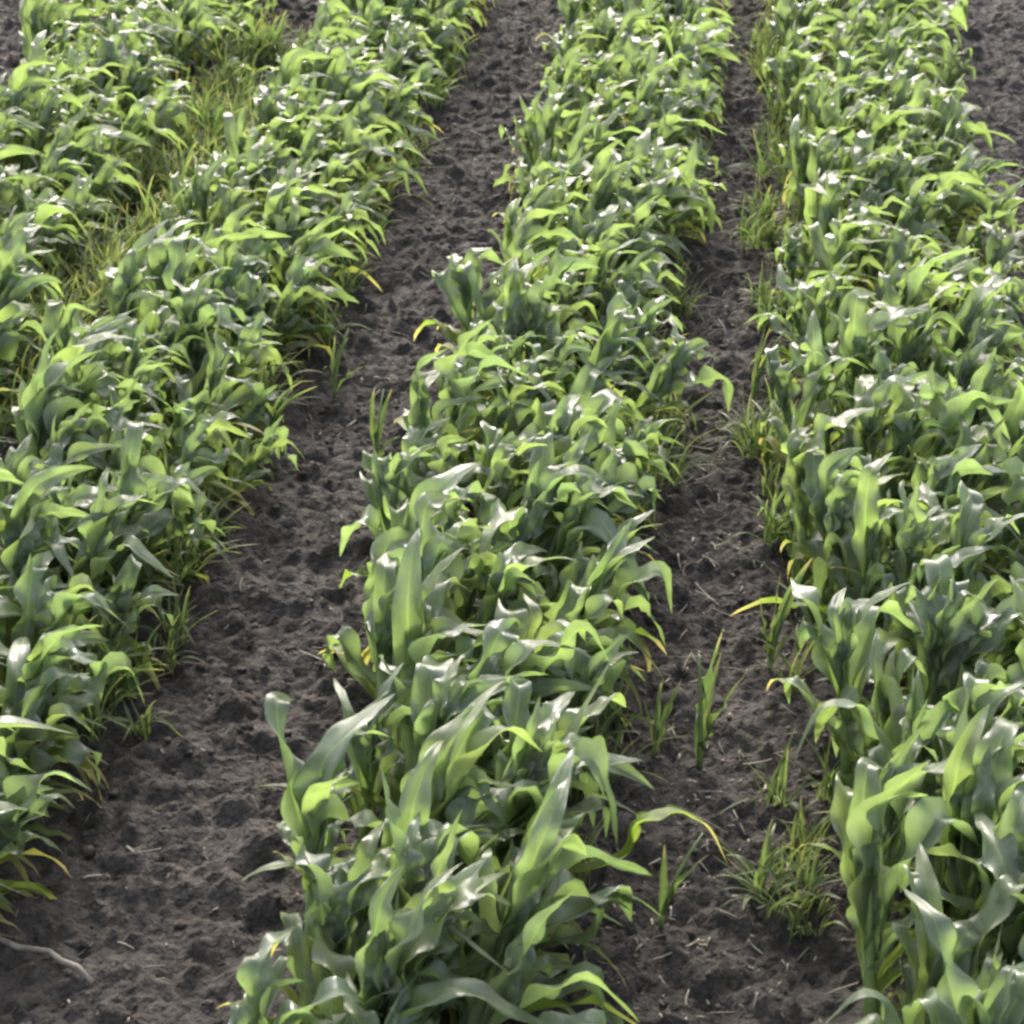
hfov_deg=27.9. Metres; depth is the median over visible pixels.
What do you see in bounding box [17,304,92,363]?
grass tuft
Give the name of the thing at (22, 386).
maize plant
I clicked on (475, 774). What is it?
maize plant
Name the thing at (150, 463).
maize plant
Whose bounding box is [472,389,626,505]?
maize plant
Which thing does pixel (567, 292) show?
maize plant
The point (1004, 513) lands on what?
maize plant
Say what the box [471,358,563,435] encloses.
maize plant
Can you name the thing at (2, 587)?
maize plant
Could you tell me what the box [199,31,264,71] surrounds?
grass tuft
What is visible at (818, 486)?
maize plant
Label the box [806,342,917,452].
maize plant
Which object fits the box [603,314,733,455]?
maize plant
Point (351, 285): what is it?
grass tuft
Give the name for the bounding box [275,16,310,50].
grass tuft
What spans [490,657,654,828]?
maize plant
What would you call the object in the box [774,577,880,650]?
plant
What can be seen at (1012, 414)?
maize plant
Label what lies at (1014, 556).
maize plant
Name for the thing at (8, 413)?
grass tuft
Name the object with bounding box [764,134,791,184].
grass tuft
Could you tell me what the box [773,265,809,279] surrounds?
grass tuft
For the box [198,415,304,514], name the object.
maize plant
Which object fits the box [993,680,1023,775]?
maize plant
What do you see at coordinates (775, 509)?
grass tuft
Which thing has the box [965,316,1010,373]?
maize plant
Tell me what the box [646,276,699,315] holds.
grass tuft
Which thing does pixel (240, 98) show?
grass tuft
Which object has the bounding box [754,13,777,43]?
grass tuft
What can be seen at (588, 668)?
maize plant
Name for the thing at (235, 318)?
maize plant
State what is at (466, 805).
maize plant
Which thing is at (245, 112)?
grass tuft
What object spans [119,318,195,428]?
maize plant
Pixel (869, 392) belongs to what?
maize plant
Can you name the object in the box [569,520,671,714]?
maize plant
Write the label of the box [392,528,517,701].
maize plant
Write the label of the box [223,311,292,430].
maize plant
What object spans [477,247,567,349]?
maize plant
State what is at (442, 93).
grass tuft
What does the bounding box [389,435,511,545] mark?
maize plant
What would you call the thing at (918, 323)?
maize plant
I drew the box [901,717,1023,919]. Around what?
maize plant
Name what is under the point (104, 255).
grass tuft
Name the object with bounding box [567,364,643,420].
maize plant
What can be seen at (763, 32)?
grass tuft
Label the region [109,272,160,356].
maize plant
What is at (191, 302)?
maize plant
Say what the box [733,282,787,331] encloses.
grass tuft
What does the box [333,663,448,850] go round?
maize plant
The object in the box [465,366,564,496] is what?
maize plant
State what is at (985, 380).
maize plant
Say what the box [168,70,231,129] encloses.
grass tuft
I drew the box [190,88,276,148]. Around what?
grass tuft
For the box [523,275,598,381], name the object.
maize plant
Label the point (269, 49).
grass tuft
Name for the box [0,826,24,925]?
maize plant
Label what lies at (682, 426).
grass tuft
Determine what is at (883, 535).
maize plant
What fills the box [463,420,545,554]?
maize plant
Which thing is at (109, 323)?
maize plant
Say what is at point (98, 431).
maize plant
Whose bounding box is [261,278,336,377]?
maize plant
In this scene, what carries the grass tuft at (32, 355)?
on the soil ground
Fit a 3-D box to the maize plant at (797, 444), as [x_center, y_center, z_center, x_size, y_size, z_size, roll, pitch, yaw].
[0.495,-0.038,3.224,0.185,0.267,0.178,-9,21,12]
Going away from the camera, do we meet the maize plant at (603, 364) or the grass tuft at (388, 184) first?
the maize plant at (603, 364)
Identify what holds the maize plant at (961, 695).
on the soil ground
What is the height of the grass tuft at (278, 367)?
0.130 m
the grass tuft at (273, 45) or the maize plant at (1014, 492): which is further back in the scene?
the grass tuft at (273, 45)
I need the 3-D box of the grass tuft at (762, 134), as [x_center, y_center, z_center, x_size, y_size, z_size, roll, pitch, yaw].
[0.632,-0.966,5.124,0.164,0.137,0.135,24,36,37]
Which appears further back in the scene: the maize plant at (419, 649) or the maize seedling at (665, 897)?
the maize plant at (419, 649)
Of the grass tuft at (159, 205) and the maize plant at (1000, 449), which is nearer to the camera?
the maize plant at (1000, 449)
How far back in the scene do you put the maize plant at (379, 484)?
3.09 m
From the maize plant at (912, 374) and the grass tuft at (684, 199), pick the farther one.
the grass tuft at (684, 199)
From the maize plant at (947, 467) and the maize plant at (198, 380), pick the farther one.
the maize plant at (198, 380)
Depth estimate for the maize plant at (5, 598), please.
2.83 m
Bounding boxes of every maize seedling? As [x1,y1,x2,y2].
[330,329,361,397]
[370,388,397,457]
[644,679,681,756]
[658,833,707,928]
[694,630,746,767]
[752,327,784,401]
[759,557,812,670]
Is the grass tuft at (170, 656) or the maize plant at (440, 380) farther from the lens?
the maize plant at (440, 380)
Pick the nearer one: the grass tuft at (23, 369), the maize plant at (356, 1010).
the maize plant at (356, 1010)
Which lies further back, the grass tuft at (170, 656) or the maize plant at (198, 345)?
the maize plant at (198, 345)
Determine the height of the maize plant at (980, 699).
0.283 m
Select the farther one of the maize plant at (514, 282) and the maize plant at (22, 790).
the maize plant at (514, 282)
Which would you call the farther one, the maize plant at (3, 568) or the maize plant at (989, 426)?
the maize plant at (989, 426)
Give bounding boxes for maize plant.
[0,226,64,353]
[0,268,62,360]
[0,294,99,390]
[0,301,51,406]
[0,430,121,561]
[0,447,69,576]
[0,462,117,585]
[0,467,87,614]
[0,499,84,595]
[0,539,13,588]
[0,550,91,684]
[0,553,128,790]
[0,563,8,583]
[0,574,21,619]
[0,600,22,655]
[0,637,108,809]
[0,654,55,772]
[0,679,101,838]
[0,685,71,898]
[0,771,91,899]
[0,792,48,939]
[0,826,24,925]
[1,433,92,576]
[3,533,80,583]
[4,465,105,591]
[12,329,113,470]
[18,380,87,473]
[22,624,146,799]
[27,308,168,421]
[32,316,150,427]
[40,413,97,508]
[47,468,172,690]
[50,330,173,479]
[57,402,166,501]
[58,360,148,509]
[73,418,180,514]
[74,421,211,616]
[75,507,89,514]
[77,553,179,684]
[90,375,173,470]
[92,400,169,496]
[96,219,186,354]
[97,438,177,593]
[104,316,170,425]
[106,310,194,423]
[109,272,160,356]
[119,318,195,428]
[124,360,171,455]
[125,351,175,450]
[137,402,251,510]
[138,258,195,323]
[138,267,231,373]
[142,462,229,583]
[143,267,265,413]
[143,389,235,507]
[144,219,209,290]
[156,314,225,418]
[157,230,237,336]
[159,305,273,433]
[167,424,255,547]
[184,270,252,373]
[186,253,212,287]
[188,333,226,372]
[190,343,244,426]
[193,237,290,368]
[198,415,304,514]
[208,271,284,347]
[213,287,277,361]
[215,831,460,1023]
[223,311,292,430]
[224,384,288,480]
[228,927,385,1023]
[234,226,288,346]
[238,316,282,383]
[239,792,524,894]
[252,768,353,877]
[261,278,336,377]
[264,691,394,957]
[267,250,358,361]
[271,755,507,994]
[300,865,483,1023]
[307,821,432,984]
[312,971,431,1023]
[318,527,423,726]
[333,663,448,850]
[334,654,527,815]
[339,443,468,588]
[340,463,496,642]
[356,810,513,1023]
[361,490,492,663]
[362,654,490,803]
[364,862,544,1023]
[366,551,476,727]
[377,623,486,803]
[380,740,505,979]
[389,417,469,517]
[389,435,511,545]
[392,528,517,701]
[394,319,531,483]
[400,754,509,841]
[403,349,484,477]
[414,247,508,352]
[418,680,569,950]
[420,411,507,498]
[432,356,490,463]
[433,355,494,395]
[439,538,513,665]
[441,480,526,598]
[447,776,635,1023]
[451,833,509,978]
[453,321,515,439]
[454,674,556,730]
[457,254,559,365]
[458,598,578,775]
[459,891,638,1023]
[462,594,613,799]
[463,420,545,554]
[463,459,615,577]
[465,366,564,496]
[465,746,663,1013]
[466,327,513,441]
[466,617,584,766]
[467,490,562,611]
[469,541,577,673]
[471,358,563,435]
[472,353,566,432]
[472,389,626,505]
[473,541,552,618]
[476,443,547,557]
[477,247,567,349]
[480,692,727,878]
[480,710,509,762]
[484,289,553,411]
[487,330,545,399]
[488,218,580,340]
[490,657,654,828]
[494,256,580,372]
[495,717,642,931]
[501,313,600,401]
[502,475,648,614]
[503,435,534,506]
[505,415,606,506]
[507,395,620,506]
[508,621,637,793]
[516,580,582,698]
[522,335,592,402]
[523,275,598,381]
[528,431,633,556]
[529,579,646,746]
[537,541,628,629]
[541,249,609,382]
[556,330,642,415]
[556,443,662,591]
[557,269,607,337]
[562,292,663,441]
[563,278,647,388]
[567,344,636,383]
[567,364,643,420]
[568,414,630,522]
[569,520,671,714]
[575,277,656,377]
[584,247,675,355]
[590,377,637,440]
[590,397,674,541]
[594,295,682,390]
[594,509,666,672]
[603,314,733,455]
[615,416,691,529]
[622,351,669,418]
[625,420,671,475]
[730,453,938,626]
[746,263,840,377]
[757,471,831,548]
[758,342,870,467]
[766,577,919,785]
[778,470,929,621]
[780,447,893,592]
[781,408,872,585]
[786,272,877,386]
[795,664,1016,816]
[800,724,947,936]
[801,309,873,455]
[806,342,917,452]
[808,699,958,850]
[812,626,925,788]
[814,287,932,445]
[814,582,969,706]
[820,475,976,619]
[823,251,874,355]
[823,306,896,414]
[825,921,1006,1023]
[827,349,841,406]
[830,756,981,1017]
[831,368,936,478]
[831,412,882,470]
[835,306,964,406]
[840,808,1005,885]
[849,361,1014,512]
[851,374,920,527]
[851,472,945,590]
[852,453,909,527]
[854,887,1023,1023]
[864,249,979,371]
[866,545,996,679]
[872,282,966,389]
[872,327,896,374]
[877,381,975,499]
[884,444,1023,585]
[884,841,1023,1023]
[885,481,1005,601]
[887,257,964,343]
[891,453,998,567]
[893,704,1023,941]
[894,257,979,368]
[894,573,1023,704]
[896,554,1023,713]
[898,672,1023,881]
[900,811,1023,984]
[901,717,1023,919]
[905,578,1023,717]
[906,456,1023,596]
[912,377,953,453]
[912,414,1009,562]
[913,349,995,436]
[917,286,1023,377]
[917,456,1008,596]
[918,755,946,801]
[927,275,1023,371]
[927,281,1023,366]
[935,681,1023,762]
[938,656,1023,734]
[939,480,1023,609]
[940,333,994,382]
[944,774,1023,919]
[947,420,995,454]
[949,347,1023,479]
[958,576,1023,717]
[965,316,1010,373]
[971,373,1023,500]
[973,418,1023,551]
[977,358,1023,422]
[977,418,1017,442]
[977,960,984,969]
[981,544,1023,606]
[983,420,1023,543]
[984,311,1023,374]
[991,510,1023,575]
[992,568,1013,607]
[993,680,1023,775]
[1010,348,1023,364]
[1011,893,1023,959]
[1012,726,1023,777]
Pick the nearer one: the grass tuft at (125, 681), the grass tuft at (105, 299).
the grass tuft at (125, 681)
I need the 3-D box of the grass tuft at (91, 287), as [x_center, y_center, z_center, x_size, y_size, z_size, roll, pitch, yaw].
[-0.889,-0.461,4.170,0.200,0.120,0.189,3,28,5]
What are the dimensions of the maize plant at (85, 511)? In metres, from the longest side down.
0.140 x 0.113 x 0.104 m
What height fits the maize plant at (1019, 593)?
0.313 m
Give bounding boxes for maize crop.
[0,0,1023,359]
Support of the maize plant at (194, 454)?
on the soil ground
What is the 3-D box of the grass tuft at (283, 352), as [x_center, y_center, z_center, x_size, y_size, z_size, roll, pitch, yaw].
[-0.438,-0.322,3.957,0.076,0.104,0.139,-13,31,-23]
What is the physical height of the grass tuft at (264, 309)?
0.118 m
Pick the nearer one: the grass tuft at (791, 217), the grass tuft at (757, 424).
the grass tuft at (757, 424)
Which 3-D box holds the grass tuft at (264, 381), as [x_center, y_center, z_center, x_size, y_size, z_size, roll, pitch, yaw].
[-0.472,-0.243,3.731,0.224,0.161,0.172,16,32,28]
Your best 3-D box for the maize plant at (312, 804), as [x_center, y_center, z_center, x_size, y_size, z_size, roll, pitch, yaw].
[-0.170,0.363,2.380,0.209,0.308,0.223,-2,23,8]
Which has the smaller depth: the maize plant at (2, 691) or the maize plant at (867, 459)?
the maize plant at (2, 691)
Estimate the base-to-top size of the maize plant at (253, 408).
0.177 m
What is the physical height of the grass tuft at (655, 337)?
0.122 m
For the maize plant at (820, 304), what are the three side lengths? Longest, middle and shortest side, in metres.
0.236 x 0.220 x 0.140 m
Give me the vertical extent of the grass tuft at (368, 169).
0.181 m
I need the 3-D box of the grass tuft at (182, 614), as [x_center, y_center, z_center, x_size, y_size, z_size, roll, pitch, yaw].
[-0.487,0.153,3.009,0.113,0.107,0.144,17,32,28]
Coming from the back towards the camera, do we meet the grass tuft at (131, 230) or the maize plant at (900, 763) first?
the grass tuft at (131, 230)
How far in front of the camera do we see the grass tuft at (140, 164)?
4.77 m
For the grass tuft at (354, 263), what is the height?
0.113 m
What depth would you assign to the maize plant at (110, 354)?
3.56 m
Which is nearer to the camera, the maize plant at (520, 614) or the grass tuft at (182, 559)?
the maize plant at (520, 614)
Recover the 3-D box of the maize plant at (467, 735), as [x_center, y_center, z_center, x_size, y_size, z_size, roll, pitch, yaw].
[-0.029,0.356,2.415,0.213,0.314,0.185,3,28,5]
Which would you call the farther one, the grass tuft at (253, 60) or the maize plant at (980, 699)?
the grass tuft at (253, 60)
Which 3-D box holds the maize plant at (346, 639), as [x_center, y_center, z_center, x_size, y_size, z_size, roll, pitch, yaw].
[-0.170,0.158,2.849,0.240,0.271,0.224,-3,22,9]
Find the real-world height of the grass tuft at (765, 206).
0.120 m
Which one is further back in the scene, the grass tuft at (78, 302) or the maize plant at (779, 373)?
the grass tuft at (78, 302)
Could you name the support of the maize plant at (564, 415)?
on the soil ground
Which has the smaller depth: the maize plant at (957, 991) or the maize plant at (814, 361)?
the maize plant at (957, 991)
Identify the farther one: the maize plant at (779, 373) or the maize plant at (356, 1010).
the maize plant at (779, 373)
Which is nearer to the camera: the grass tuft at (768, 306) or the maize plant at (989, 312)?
the maize plant at (989, 312)
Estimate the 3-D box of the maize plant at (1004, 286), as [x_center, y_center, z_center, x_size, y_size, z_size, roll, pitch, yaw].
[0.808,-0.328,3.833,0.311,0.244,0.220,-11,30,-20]
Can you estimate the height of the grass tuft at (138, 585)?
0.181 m
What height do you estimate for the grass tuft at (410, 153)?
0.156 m
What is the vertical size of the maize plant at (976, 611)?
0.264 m
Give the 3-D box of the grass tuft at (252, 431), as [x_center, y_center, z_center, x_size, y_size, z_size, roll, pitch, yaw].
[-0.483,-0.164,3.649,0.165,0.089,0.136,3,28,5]
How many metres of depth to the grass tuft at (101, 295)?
4.20 m
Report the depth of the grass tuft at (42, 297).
4.07 m
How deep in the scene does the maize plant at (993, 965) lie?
2.07 m
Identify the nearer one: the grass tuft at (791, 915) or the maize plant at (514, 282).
the grass tuft at (791, 915)
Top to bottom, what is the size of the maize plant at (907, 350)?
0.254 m
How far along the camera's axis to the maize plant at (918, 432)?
3.38 m
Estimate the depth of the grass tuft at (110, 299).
4.14 m
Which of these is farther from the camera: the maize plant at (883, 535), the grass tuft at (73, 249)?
the grass tuft at (73, 249)
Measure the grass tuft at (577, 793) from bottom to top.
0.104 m
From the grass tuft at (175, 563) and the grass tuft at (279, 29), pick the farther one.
the grass tuft at (279, 29)
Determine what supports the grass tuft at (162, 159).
on the soil ground
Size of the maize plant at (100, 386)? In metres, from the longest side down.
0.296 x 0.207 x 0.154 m
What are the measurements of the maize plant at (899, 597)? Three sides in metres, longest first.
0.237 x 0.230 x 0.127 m
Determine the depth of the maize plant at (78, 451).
3.12 m
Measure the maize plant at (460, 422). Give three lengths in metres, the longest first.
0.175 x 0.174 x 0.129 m
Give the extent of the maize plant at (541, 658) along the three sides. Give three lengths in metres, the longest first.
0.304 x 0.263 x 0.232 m
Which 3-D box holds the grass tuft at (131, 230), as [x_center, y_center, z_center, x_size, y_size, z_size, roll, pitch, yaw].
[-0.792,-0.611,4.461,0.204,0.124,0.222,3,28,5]
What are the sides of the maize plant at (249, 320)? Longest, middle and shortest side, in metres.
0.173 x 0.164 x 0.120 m
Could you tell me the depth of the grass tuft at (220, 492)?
3.41 m
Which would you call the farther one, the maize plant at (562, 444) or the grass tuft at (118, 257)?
the grass tuft at (118, 257)
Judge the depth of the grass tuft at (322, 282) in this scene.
4.18 m
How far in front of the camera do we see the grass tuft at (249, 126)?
5.11 m
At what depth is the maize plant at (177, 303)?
3.69 m
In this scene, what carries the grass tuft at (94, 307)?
on the soil ground
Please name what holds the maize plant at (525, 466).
on the soil ground
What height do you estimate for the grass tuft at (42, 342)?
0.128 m
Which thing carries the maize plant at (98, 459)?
on the soil ground
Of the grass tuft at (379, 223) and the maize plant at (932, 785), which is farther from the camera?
the grass tuft at (379, 223)
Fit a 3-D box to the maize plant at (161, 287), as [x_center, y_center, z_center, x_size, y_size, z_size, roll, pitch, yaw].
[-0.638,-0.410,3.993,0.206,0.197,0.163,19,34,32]
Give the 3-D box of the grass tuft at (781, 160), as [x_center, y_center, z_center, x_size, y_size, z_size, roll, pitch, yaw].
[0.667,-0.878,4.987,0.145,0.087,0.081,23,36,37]
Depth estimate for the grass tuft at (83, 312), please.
4.08 m
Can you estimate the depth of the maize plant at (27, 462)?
3.08 m
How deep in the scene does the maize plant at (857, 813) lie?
2.25 m
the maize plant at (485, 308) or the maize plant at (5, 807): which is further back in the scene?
the maize plant at (485, 308)
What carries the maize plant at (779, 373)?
on the soil ground
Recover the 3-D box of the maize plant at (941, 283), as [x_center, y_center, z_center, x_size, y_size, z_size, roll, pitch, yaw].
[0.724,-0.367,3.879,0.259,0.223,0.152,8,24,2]
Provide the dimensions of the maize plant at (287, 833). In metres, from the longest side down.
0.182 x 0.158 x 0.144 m
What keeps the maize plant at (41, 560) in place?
on the soil ground
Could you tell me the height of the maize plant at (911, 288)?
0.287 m
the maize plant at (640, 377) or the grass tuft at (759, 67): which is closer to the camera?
the maize plant at (640, 377)
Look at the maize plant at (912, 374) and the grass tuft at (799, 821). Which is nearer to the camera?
the grass tuft at (799, 821)
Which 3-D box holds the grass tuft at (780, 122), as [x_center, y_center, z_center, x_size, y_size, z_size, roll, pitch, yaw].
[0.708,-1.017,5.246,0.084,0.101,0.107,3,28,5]
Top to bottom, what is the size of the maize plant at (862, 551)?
0.295 m
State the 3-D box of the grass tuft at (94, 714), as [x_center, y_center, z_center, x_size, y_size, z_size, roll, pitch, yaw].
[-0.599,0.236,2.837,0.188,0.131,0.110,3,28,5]
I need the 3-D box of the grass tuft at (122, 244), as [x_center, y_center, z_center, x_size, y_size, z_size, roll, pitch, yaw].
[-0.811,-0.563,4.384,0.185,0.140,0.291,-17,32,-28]
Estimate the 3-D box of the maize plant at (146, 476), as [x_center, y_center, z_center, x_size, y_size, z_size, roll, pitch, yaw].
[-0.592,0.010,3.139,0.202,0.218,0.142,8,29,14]
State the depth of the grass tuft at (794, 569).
3.19 m
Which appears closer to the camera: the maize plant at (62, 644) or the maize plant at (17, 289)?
the maize plant at (62, 644)
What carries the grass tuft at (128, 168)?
on the soil ground
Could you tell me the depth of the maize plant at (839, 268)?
3.86 m
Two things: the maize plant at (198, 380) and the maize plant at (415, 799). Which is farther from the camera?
the maize plant at (198, 380)
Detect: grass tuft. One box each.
[0,316,61,386]
[0,331,25,403]
[0,346,32,411]
[0,358,30,446]
[3,335,57,385]
[4,319,43,367]
[13,330,55,379]
[17,296,109,352]
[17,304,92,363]
[22,244,88,304]
[23,270,98,320]
[24,275,110,347]
[25,252,77,320]
[26,289,106,356]
[31,276,104,325]
[35,253,112,313]
[42,292,109,348]
[43,224,121,282]
[50,201,154,276]
[51,213,120,267]
[52,653,140,726]
[60,219,149,291]
[60,228,98,270]
[63,472,129,586]
[68,613,155,694]
[72,631,168,745]
[74,266,143,323]
[76,643,167,717]
[77,217,158,282]
[77,230,118,284]
[77,271,142,324]
[83,223,148,269]
[85,254,141,310]
[86,602,170,701]
[93,203,153,248]
[96,280,144,313]
[96,700,181,741]
[100,207,197,247]
[100,212,154,265]
[102,151,168,213]
[104,495,184,595]
[106,172,193,239]
[106,202,193,249]
[107,187,193,221]
[111,539,171,591]
[112,121,201,191]
[114,133,193,208]
[121,499,252,606]
[124,133,178,176]
[129,176,211,217]
[132,120,228,175]
[136,566,213,657]
[138,126,202,199]
[140,191,197,227]
[142,169,209,232]
[143,525,201,556]
[144,177,209,221]
[146,152,199,197]
[149,614,207,675]
[154,136,226,204]
[155,73,239,138]
[158,520,240,581]
[159,118,225,165]
[159,440,290,503]
[163,156,211,214]
[164,491,247,562]
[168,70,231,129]
[171,486,248,551]
[176,66,228,113]
[177,125,244,172]
[179,81,243,119]
[181,43,273,102]
[183,104,227,146]
[183,345,325,414]
[184,57,247,99]
[185,484,244,547]
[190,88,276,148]
[192,90,247,146]
[198,91,245,135]
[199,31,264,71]
[200,28,257,64]
[206,33,280,79]
[206,78,255,121]
[207,60,277,109]
[209,83,255,117]
[212,423,264,475]
[214,96,254,125]
[218,27,291,65]
[219,326,306,396]
[220,107,254,150]
[224,328,298,402]
[226,70,262,118]
[229,18,297,69]
[229,339,303,435]
[229,367,316,442]
[231,409,275,442]
[232,15,303,62]
[239,7,308,63]
[254,278,268,328]
[261,259,318,327]
[262,313,321,355]
[269,327,304,369]
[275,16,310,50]
[300,282,379,346]
[312,248,383,300]
[314,235,359,304]
[329,166,432,218]
[337,237,378,273]
[341,230,377,259]
[354,141,426,201]
[361,197,383,230]
[362,204,401,234]
[369,144,424,203]
[377,163,426,197]
[378,130,443,179]
[378,136,413,171]
[397,105,443,167]
[421,61,462,108]
[430,69,464,98]
[433,32,485,84]
[438,30,485,72]
[439,39,473,66]
[532,679,621,746]
[570,733,618,801]
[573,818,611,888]
[583,694,688,799]
[583,708,637,740]
[588,712,653,738]
[594,662,661,753]
[596,311,688,356]
[603,483,673,550]
[621,490,659,528]
[628,387,639,408]
[633,418,692,478]
[638,394,691,442]
[640,414,722,489]
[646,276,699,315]
[647,282,689,321]
[648,393,705,447]
[652,408,678,451]
[657,261,703,320]
[659,330,684,360]
[664,257,720,319]
[665,382,714,445]
[672,139,726,178]
[681,176,715,227]
[683,134,716,154]
[690,197,723,229]
[704,372,799,452]
[704,393,784,459]
[706,843,842,922]
[712,816,821,909]
[714,129,784,180]
[715,478,815,546]
[716,1,746,40]
[717,400,811,471]
[719,728,830,826]
[722,174,787,226]
[727,192,795,250]
[731,400,813,466]
[733,31,770,79]
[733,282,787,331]
[736,265,778,305]
[737,176,798,221]
[737,259,790,313]
[737,828,841,893]
[738,0,778,23]
[738,104,787,150]
[739,220,807,261]
[744,25,779,51]
[744,70,784,126]
[745,516,814,601]
[746,4,778,54]
[748,25,777,48]
[748,621,825,714]
[749,26,778,48]
[751,458,782,496]
[752,31,779,59]
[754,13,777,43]
[754,376,801,424]
[755,202,784,248]
[756,473,812,542]
[757,135,786,164]
[758,200,804,235]
[762,140,791,164]
[763,36,782,76]
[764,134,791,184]
[766,51,778,78]
[771,152,791,185]
[772,795,837,866]
[773,97,785,131]
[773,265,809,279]
[773,290,792,324]
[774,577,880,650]
[776,731,856,803]
[777,837,840,911]
[778,126,790,147]
[778,884,848,945]
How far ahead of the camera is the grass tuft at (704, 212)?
4.63 m
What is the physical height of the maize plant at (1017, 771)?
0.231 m
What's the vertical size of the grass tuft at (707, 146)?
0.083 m
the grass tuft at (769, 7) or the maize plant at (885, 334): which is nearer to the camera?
the maize plant at (885, 334)
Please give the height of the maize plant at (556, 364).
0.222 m
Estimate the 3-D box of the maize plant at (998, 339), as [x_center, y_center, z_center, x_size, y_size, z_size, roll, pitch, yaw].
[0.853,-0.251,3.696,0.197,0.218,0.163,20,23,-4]
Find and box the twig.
[0,936,94,983]
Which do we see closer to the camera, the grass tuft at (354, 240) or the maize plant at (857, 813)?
the maize plant at (857, 813)
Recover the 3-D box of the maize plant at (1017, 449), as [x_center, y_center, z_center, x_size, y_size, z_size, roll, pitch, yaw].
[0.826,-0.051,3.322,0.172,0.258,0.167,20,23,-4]
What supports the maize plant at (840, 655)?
on the soil ground
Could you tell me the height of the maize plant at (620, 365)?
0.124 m
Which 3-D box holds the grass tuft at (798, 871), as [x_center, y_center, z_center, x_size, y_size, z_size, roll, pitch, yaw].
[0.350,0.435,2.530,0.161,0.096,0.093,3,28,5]
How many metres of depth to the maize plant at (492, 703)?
2.52 m
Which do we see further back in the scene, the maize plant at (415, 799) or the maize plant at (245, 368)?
the maize plant at (245, 368)
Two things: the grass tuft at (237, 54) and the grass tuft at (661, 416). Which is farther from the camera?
the grass tuft at (237, 54)
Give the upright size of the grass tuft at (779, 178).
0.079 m
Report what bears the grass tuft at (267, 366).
on the soil ground
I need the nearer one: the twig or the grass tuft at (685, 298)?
the twig
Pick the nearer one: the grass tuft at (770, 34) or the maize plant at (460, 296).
the maize plant at (460, 296)
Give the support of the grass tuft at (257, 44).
on the soil ground
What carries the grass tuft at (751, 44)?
on the soil ground
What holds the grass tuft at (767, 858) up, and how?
on the soil ground
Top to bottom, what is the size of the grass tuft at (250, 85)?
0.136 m
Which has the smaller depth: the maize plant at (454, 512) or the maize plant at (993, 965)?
the maize plant at (993, 965)
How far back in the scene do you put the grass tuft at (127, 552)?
3.14 m
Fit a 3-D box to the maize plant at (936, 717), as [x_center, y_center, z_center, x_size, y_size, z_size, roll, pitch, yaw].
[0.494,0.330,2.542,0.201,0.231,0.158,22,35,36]
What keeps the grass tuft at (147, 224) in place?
on the soil ground
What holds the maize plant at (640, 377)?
on the soil ground
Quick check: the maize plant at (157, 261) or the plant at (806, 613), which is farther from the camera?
the maize plant at (157, 261)
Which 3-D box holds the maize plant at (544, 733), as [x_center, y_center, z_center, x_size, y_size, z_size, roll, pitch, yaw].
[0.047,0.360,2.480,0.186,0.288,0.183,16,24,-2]
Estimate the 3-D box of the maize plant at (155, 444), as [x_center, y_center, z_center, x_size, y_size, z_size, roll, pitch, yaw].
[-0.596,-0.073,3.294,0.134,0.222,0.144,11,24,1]
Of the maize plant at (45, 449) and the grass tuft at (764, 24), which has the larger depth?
the grass tuft at (764, 24)
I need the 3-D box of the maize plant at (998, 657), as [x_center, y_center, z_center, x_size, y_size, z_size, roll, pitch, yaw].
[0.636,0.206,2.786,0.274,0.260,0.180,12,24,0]
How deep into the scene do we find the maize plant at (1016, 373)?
3.55 m
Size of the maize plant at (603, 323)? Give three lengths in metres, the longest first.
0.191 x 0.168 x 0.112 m
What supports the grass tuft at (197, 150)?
on the soil ground
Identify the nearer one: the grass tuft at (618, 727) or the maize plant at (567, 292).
the grass tuft at (618, 727)
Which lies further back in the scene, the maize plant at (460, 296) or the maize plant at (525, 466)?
the maize plant at (460, 296)
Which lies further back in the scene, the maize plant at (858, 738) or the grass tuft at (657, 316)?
the grass tuft at (657, 316)
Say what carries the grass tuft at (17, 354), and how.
on the soil ground
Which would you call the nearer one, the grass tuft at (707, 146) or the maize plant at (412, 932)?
the maize plant at (412, 932)
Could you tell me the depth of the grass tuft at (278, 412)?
3.65 m
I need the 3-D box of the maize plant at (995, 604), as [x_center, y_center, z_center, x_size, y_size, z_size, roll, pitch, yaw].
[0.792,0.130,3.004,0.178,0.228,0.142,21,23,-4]
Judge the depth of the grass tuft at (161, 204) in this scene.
4.63 m
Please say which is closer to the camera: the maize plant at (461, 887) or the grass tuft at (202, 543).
the maize plant at (461, 887)
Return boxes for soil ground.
[0,0,1023,1023]
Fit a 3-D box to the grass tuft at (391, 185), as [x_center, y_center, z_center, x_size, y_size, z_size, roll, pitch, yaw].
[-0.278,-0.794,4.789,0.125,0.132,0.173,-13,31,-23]
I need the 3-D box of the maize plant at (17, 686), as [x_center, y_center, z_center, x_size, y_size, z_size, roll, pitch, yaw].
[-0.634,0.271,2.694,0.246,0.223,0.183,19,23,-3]
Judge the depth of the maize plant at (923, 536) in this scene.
2.91 m
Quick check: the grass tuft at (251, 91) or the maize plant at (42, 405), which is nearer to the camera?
the maize plant at (42, 405)
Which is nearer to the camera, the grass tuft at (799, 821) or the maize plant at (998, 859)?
the maize plant at (998, 859)
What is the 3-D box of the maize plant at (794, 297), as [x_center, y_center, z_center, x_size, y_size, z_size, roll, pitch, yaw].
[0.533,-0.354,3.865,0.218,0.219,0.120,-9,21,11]

